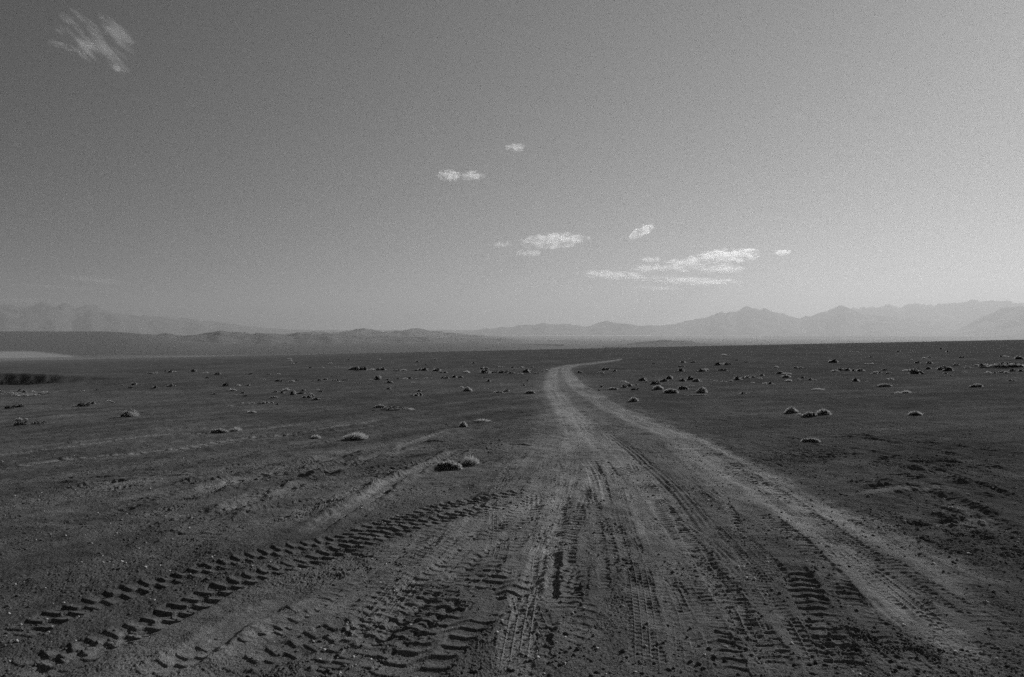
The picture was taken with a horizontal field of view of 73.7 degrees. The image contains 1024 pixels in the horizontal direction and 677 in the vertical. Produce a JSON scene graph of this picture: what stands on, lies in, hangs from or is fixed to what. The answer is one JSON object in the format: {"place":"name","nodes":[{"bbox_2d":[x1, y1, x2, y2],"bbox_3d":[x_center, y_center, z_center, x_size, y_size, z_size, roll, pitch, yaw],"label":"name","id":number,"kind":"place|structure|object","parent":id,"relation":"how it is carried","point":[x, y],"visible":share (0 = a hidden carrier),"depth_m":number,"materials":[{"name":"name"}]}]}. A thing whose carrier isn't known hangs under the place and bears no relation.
{"place":"outdoors","nodes":[
{"label":"outdoors","id":0,"kind":"place"},
{"bbox_2d":[0,302,473,333],"bbox_3d":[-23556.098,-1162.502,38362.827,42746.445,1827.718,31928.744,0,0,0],"label":"mountain range","id":1,"kind":"structure","parent":0,"point":[41,316],"depth_m":36939.69,"materials":[{"name":"grey stone"}]},
{"bbox_2d":[146,330,565,343],"bbox_3d":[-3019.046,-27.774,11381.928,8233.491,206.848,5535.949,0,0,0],"label":"hill range","id":2,"kind":"structure","parent":0,"point":[223,337],"depth_m":10488.71,"materials":[{"name":"grey stone"}]},
{"bbox_2d":[270,328,579,340],"bbox_3d":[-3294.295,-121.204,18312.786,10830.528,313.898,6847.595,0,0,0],"label":"hill range","id":3,"kind":"structure","parent":0,"point":[415,332],"depth_m":17722.05,"materials":[{"name":"grey stone"}]},
{"bbox_2d":[0,331,1023,676],"bbox_3d":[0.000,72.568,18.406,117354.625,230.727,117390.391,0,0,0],"label":"ground","id":4,"kind":"structure","parent":0,"point":[216,633],"depth_m":6.87,"materials":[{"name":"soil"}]},
{"bbox_2d":[14,421,28,425],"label":"desert shrub","id":5,"kind":"object","parent":4,"relation":"on","point":[20,423],"visible":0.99,"depth_m":16.21,"materials":[{"name":"plant"}]},
{"bbox_2d":[31,421,47,424],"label":"desert shrub","id":6,"kind":"object","parent":4,"relation":"on","point":[35,423],"visible":0.79,"depth_m":16.65,"materials":[{"name":"plant"}]},
{"bbox_2d":[77,403,90,405],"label":"desert shrub","id":7,"kind":"object","parent":4,"relation":"on","point":[83,404],"visible":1,"depth_m":22.21,"materials":[{"name":"plant"}]},
{"bbox_2d":[120,408,140,416],"bbox_3d":[-10.008,1.950,17.890,0.499,0.309,0.546,0,0,25],"label":"desert shrub","id":8,"kind":"object","parent":4,"relation":"on","point":[129,413],"visible":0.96,"depth_m":17.81,"materials":[{"name":"plant"}]},
{"bbox_2d":[210,428,228,433],"bbox_3d":[-6.057,1.919,14.141,0.482,0.154,0.245,0,0,-1],"label":"desert shrub","id":9,"kind":"object","parent":4,"relation":"on","point":[216,430],"visible":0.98,"depth_m":14.10,"materials":[{"name":"plant"}]},
{"bbox_2d":[229,426,242,430],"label":"desert shrub","id":10,"kind":"object","parent":4,"relation":"on","point":[236,428],"visible":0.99,"depth_m":14.32,"materials":[{"name":"plant"}]},
{"bbox_2d":[302,394,313,397],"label":"desert shrub","id":11,"kind":"object","parent":4,"relation":"on","point":[310,396],"visible":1,"depth_m":24.14,"materials":[{"name":"plant"}]},
{"bbox_2d":[342,431,367,440],"bbox_3d":[-2.880,1.795,12.596,0.538,0.206,0.291,0,0,0],"label":"desert shrub","id":12,"kind":"object","parent":4,"relation":"on","point":[353,437],"visible":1,"depth_m":12.54,"materials":[{"name":"plant"}]},
{"bbox_2d":[354,366,367,370],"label":"desert shrub","id":13,"kind":"object","parent":4,"relation":"on","point":[360,368],"visible":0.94,"depth_m":59.36,"materials":[{"name":"plant"}]},
{"bbox_2d":[372,406,411,410],"bbox_3d":[-3.200,1.936,18.747,1.375,0.155,0.751,0,0,15],"label":"desert shrub","id":14,"kind":"object","parent":4,"relation":"on","point":[390,408],"visible":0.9,"depth_m":18.66,"materials":[{"name":"plant"}]},
{"bbox_2d":[410,392,421,395],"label":"desert shrub","id":15,"kind":"object","parent":4,"relation":"on","point":[418,394],"visible":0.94,"depth_m":23.79,"materials":[{"name":"plant"}]},
{"bbox_2d":[437,460,462,470],"bbox_3d":[-0.845,1.714,9.222,0.464,0.173,0.249,0,0,15],"label":"desert shrub","id":16,"kind":"object","parent":4,"relation":"on","point":[447,465],"visible":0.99,"depth_m":9.18,"materials":[{"name":"plant"}]},
{"bbox_2d":[459,421,467,426],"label":"desert shrub","id":17,"kind":"object","parent":4,"relation":"on","point":[463,424],"visible":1,"depth_m":13.96,"materials":[{"name":"plant"}]},
{"bbox_2d":[463,386,472,391],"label":"desert shrub","id":18,"kind":"object","parent":4,"relation":"on","point":[467,389],"visible":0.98,"depth_m":26.13,"materials":[{"name":"plant"}]},
{"bbox_2d":[462,455,479,466],"bbox_3d":[-0.567,1.687,9.460,0.292,0.190,0.226,0,0,-17],"label":"desert shrub","id":19,"kind":"object","parent":4,"relation":"on","point":[472,461],"visible":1,"depth_m":9.43,"materials":[{"name":"plant"}]},
{"bbox_2d":[474,419,491,421],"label":"desert shrub","id":20,"kind":"object","parent":4,"relation":"on","point":[482,420],"visible":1,"depth_m":14.80,"materials":[{"name":"plant"}]},
{"bbox_2d":[480,369,491,372],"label":"desert shrub","id":21,"kind":"object","parent":4,"relation":"on","point":[484,371],"visible":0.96,"depth_m":44.90,"materials":[{"name":"plant"}]},
{"bbox_2d":[524,390,535,393],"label":"desert shrub","id":22,"kind":"object","parent":4,"relation":"on","point":[530,392],"visible":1,"depth_m":23.94,"materials":[{"name":"plant"}]},
{"bbox_2d":[628,397,638,401],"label":"desert shrub","id":23,"kind":"object","parent":4,"relation":"on","point":[633,399],"visible":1,"depth_m":19.72,"materials":[{"name":"plant"}]},
{"bbox_2d":[650,380,661,384],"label":"desert shrub","id":24,"kind":"object","parent":4,"relation":"on","point":[657,382],"visible":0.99,"depth_m":27.83,"materials":[{"name":"plant"}]},
{"bbox_2d":[652,385,663,389],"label":"desert shrub","id":25,"kind":"object","parent":4,"relation":"on","point":[658,387],"visible":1,"depth_m":24.47,"materials":[{"name":"plant"}]},
{"bbox_2d":[663,389,677,392],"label":"desert shrub","id":26,"kind":"object","parent":4,"relation":"on","point":[670,391],"visible":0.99,"depth_m":22.62,"materials":[{"name":"plant"}]},
{"bbox_2d":[696,386,707,392],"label":"desert shrub","id":27,"kind":"object","parent":4,"relation":"on","point":[701,390],"visible":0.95,"depth_m":22.43,"materials":[{"name":"plant"}]},
{"bbox_2d":[698,368,708,371],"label":"desert shrub","id":28,"kind":"object","parent":4,"relation":"on","point":[702,369],"visible":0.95,"depth_m":40.50,"materials":[{"name":"plant"}]},
{"bbox_2d":[784,407,797,413],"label":"desert shrub","id":29,"kind":"object","parent":4,"relation":"on","point":[790,410],"visible":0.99,"depth_m":15.44,"materials":[{"name":"plant"}]},
{"bbox_2d":[801,412,817,417],"bbox_3d":[6.348,1.619,14.588,0.442,0.147,0.202,0,0,-19],"label":"desert shrub","id":30,"kind":"object","parent":4,"relation":"on","point":[807,414],"visible":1,"depth_m":14.54,"materials":[{"name":"plant"}]},
{"bbox_2d":[800,437,820,442],"bbox_3d":[4.861,1.653,11.090,0.384,0.107,0.188,0,0,0],"label":"desert shrub","id":31,"kind":"object","parent":4,"relation":"on","point":[809,440],"visible":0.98,"depth_m":11.06,"materials":[{"name":"plant"}]},
{"bbox_2d":[816,409,831,414],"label":"desert shrub","id":32,"kind":"object","parent":4,"relation":"on","point":[823,412],"visible":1,"depth_m":14.79,"materials":[{"name":"plant"}]},
{"bbox_2d":[828,359,837,362],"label":"desert shrub","id":33,"kind":"object","parent":4,"relation":"on","point":[832,361],"visible":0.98,"depth_m":51.73,"materials":[{"name":"plant"}]},
{"bbox_2d":[876,383,891,386],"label":"desert shrub","id":34,"kind":"object","parent":4,"relation":"on","point":[884,385],"visible":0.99,"depth_m":24.17,"materials":[{"name":"plant"}]},
{"bbox_2d":[909,411,922,415],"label":"desert shrub","id":35,"kind":"object","parent":4,"relation":"on","point":[915,413],"visible":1,"depth_m":14.56,"materials":[{"name":"plant"}]},
{"bbox_2d":[908,368,924,373],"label":"desert shrub","id":36,"kind":"object","parent":4,"relation":"on","point":[915,371],"visible":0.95,"depth_m":33.15,"materials":[{"name":"plant"}]},
{"bbox_2d":[942,366,952,370],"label":"desert shrub","id":37,"kind":"object","parent":4,"relation":"on","point":[948,368],"visible":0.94,"depth_m":35.53,"materials":[{"name":"plant"}]},
{"bbox_2d":[969,384,982,387],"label":"desert shrub","id":38,"kind":"object","parent":4,"relation":"on","point":[975,385],"visible":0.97,"depth_m":22.85,"materials":[{"name":"plant"}]},
{"bbox_2d":[980,362,1023,368],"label":"desert shrub","id":39,"kind":"object","parent":4,"relation":"on","point":[1005,365],"visible":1,"depth_m":37.32,"materials":[{"name":"plant"}]},
{"bbox_2d":[0,0,1023,335],"label":"sky","id":40,"kind":"structure","parent":0,"point":[280,164],"materials":[{"name":"grey"}]},
{"bbox_2d":[462,321,674,334],"bbox_3d":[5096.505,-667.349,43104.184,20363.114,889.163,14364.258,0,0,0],"label":"mountain range","id":41,"kind":"structure","parent":0,"point":[606,328],"depth_m":40179.11,"materials":[{"name":"grey stone"}]},
{"bbox_2d":[604,340,733,346],"bbox_3d":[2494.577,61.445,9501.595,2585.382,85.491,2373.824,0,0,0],"label":"hill range","id":42,"kind":"structure","parent":0,"point":[664,343],"depth_m":9103.01,"materials":[{"name":"grey stone"}]},
{"bbox_2d":[651,305,962,335],"bbox_3d":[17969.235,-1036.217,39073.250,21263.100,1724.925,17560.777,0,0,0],"label":"mountain range","id":43,"kind":"structure","parent":0,"point":[840,320],"depth_m":35982.25,"materials":[{"name":"grey stone"}]},
{"bbox_2d":[820,299,1023,326],"bbox_3d":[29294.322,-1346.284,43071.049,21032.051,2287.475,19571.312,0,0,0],"label":"mountain range","id":44,"kind":"structure","parent":0,"point":[962,314],"depth_m":42047.65,"materials":[{"name":"grey stone"}]},
{"bbox_2d":[891,306,1023,336],"bbox_3d":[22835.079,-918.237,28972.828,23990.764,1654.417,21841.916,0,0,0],"label":"mountain range","id":45,"kind":"structure","parent":0,"point":[1006,322],"depth_m":27238.46,"materials":[{"name":"grey stone"}]}
]}

